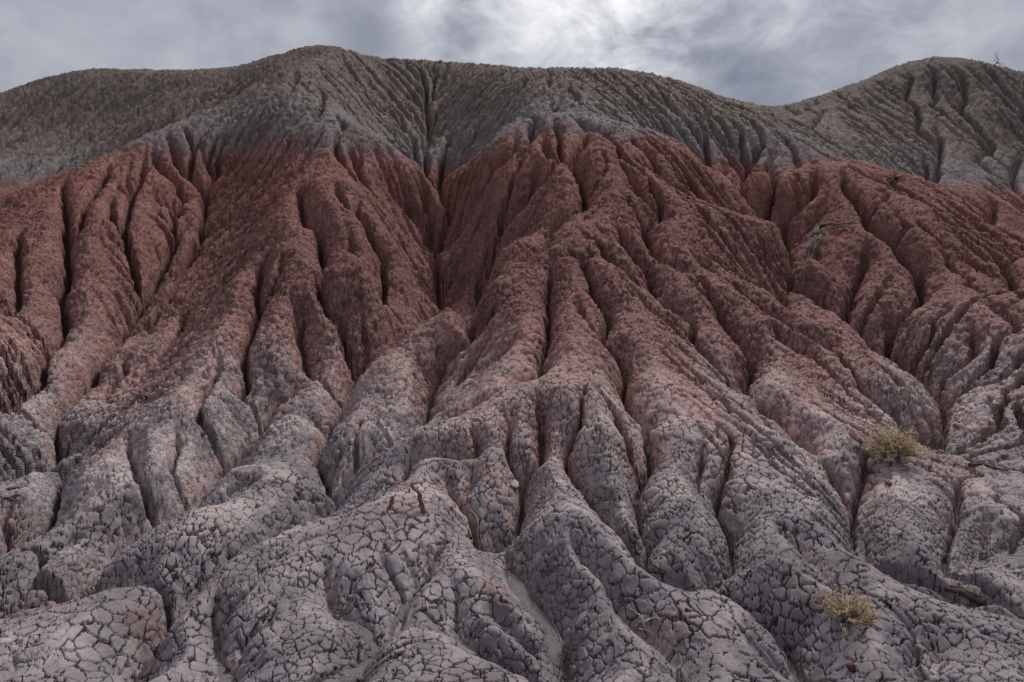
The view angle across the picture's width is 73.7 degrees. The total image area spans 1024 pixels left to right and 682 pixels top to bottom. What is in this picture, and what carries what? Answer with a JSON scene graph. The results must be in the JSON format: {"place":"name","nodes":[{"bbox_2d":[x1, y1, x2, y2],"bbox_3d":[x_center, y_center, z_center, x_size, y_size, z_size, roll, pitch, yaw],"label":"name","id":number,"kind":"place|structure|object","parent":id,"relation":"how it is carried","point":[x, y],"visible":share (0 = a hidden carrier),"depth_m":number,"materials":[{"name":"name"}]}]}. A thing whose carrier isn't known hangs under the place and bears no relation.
{"place":"outdoors","nodes":[
{"label":"outdoors","id":0,"kind":"place"},
{"bbox_2d":[0,45,1023,681],"bbox_3d":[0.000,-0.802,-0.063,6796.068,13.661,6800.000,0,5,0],"label":"badland hills","id":1,"kind":"structure","parent":0,"point":[564,297],"depth_m":5.56,"materials":[{"name":"soil"}]},
{"bbox_2d":[0,494,25,500],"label":"grey branch","id":2,"kind":"object","parent":1,"relation":"on","point":[6,497],"visible":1,"depth_m":3.96,"materials":[{"name":"grey wood"}]},
{"bbox_2d":[1,525,27,558],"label":"twig pile","id":3,"kind":"object","parent":1,"relation":"on","point":[16,540],"visible":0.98,"depth_m":3.74,"materials":[{"name":"grey wood"}]},
{"bbox_2d":[7,485,21,489],"bbox_3d":[-2.966,0.874,4.072,0.051,0.021,0.080,4,6,42],"label":"brown clod","id":4,"kind":"object","parent":1,"relation":"on","point":[15,487],"visible":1,"depth_m":4.06,"materials":[{"name":"soil"}]},
{"bbox_2d":[163,602,169,607],"bbox_3d":[-1.561,1.190,3.083,0.031,0.024,0.034,-2,5,-27],"label":"brown clod","id":5,"kind":"object","parent":1,"relation":"on","point":[166,604],"visible":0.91,"depth_m":3.07,"materials":[{"name":"soil"}]},
{"bbox_2d":[225,664,231,671],"bbox_3d":[-1.052,1.215,2.537,0.023,0.035,0.026,0,5,3],"label":"brown clod","id":6,"kind":"object","parent":1,"relation":"on","point":[228,667],"visible":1,"depth_m":2.53,"materials":[{"name":"soil"}]},
{"bbox_2d":[316,453,336,469],"bbox_3d":[-1.294,0.831,4.721,0.319,0.106,0.047,4,6,43],"label":"bleached twig","id":7,"kind":"object","parent":1,"relation":"on","point":[327,462],"visible":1,"depth_m":4.68,"materials":[{"name":"grey wood"}]},
{"bbox_2d":[389,496,394,505],"bbox_3d":[-0.604,0.804,3.435,0.027,0.052,0.026,0,5,0],"label":"wood stub","id":8,"kind":"object","parent":1,"relation":"on","point":[391,500],"visible":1,"depth_m":3.43,"materials":[{"name":"brown wood"}]},
{"bbox_2d":[388,481,426,513],"bbox_3d":[-0.517,0.772,3.387,0.188,0.178,0.068,0,5,0],"label":"dead stump","id":9,"kind":"object","parent":1,"relation":"on","point":[421,502],"visible":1,"depth_m":3.38,"materials":[{"name":"brown wood"}]},
{"bbox_2d":[511,479,518,487],"bbox_3d":[0.014,0.809,3.890,0.056,0.037,0.082,-1,5,-17],"label":"flat stone","id":10,"kind":"object","parent":1,"relation":"on","point":[515,484],"visible":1,"depth_m":3.88,"materials":[{"name":"stone"}]},
{"bbox_2d":[630,608,656,634],"bbox_3d":[0.487,1.050,2.565,0.125,0.072,0.045,4,6,41],"label":"branched twig","id":11,"kind":"object","parent":1,"relation":"on","point":[642,621],"visible":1,"depth_m":2.55,"materials":[{"name":"grey wood"}]},
{"bbox_2d":[646,445,650,455],"bbox_3d":[0.855,0.683,4.259,0.038,0.070,0.028,0,5,0],"label":"pale stone","id":12,"kind":"object","parent":1,"relation":"on","point":[648,450],"visible":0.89,"depth_m":4.25,"materials":[{"name":"stone"}]},
{"bbox_2d":[645,559,675,580],"bbox_3d":[0.643,1.024,3.068,0.060,0.092,0.304,-1,5,-13],"label":"root twig","id":13,"kind":"object","parent":1,"relation":"on","point":[654,564],"visible":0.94,"depth_m":2.98,"materials":[{"name":"brown wood"}]},
{"bbox_2d":[672,621,680,645],"bbox_3d":[0.596,1.055,2.459,0.025,0.082,0.045,3,6,35],"label":"upright stick","id":14,"kind":"object","parent":1,"relation":"on","point":[676,636],"visible":1,"depth_m":2.46,"materials":[{"name":"grey wood"}]},
{"bbox_2d":[798,222,857,266],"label":"exposed roots","id":15,"kind":"object","parent":1,"relation":"on","point":[816,234],"visible":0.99,"depth_m":9.75,"materials":[{"name":"grey wood"}]},
{"bbox_2d":[811,578,883,634],"bbox_3d":[1.278,1.005,2.607,0.250,0.177,0.270,3,6,38],"label":"sparse shrub","id":16,"kind":"object","parent":1,"relation":"on","point":[852,611],"visible":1,"depth_m":2.62,"materials":[{"name":"yellow plant"}]},
{"bbox_2d":[846,663,856,671],"bbox_3d":[1.206,1.158,2.425,0.037,0.026,0.035,3,6,37],"label":"round stone","id":17,"kind":"object","parent":1,"relation":"on","point":[851,667],"visible":1,"depth_m":2.42,"materials":[{"name":"brown stone"}]},
{"bbox_2d":[879,168,907,181],"bbox_3d":[5.987,-2.540,10.691,0.493,0.357,0.392,-2,5,-21],"label":"brush tangle","id":18,"kind":"object","parent":1,"relation":"on","point":[893,176],"visible":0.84,"depth_m":10.69,"materials":[{"name":"grey plant"}]},
{"bbox_2d":[858,411,931,464],"bbox_3d":[2.379,0.605,4.270,0.424,0.333,0.395,0,5,0],"label":"straw shrub","id":19,"kind":"object","parent":1,"relation":"on","point":[887,446],"visible":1,"depth_m":4.23,"materials":[{"name":"yellow plant"}]},
{"bbox_2d":[945,585,985,608],"bbox_3d":[2.068,1.161,3.117,0.076,0.073,0.153,-4,6,-39],"label":"fallen branch","id":20,"kind":"object","parent":1,"relation":"on","point":[973,596],"visible":1,"depth_m":3.11,"materials":[{"name":"brown wood"}]},
{"bbox_2d":[967,461,1007,471],"bbox_3d":[3.099,0.812,4.455,0.213,0.056,0.267,3,5,34],"label":"bark strip","id":21,"kind":"object","parent":1,"relation":"on","point":[972,463],"visible":0.99,"depth_m":4.41,"materials":[{"name":"grey wood"}]},
{"bbox_2d":[0,0,1023,105],"label":"sky","id":22,"kind":"structure","parent":0,"point":[759,52],"materials":[{"name":"grey"}]},
{"bbox_2d":[48,542,1015,681],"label":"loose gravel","id":23,"kind":"structure","parent":0,"point":[457,638],"depth_m":2.71,"materials":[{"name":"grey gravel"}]}
]}

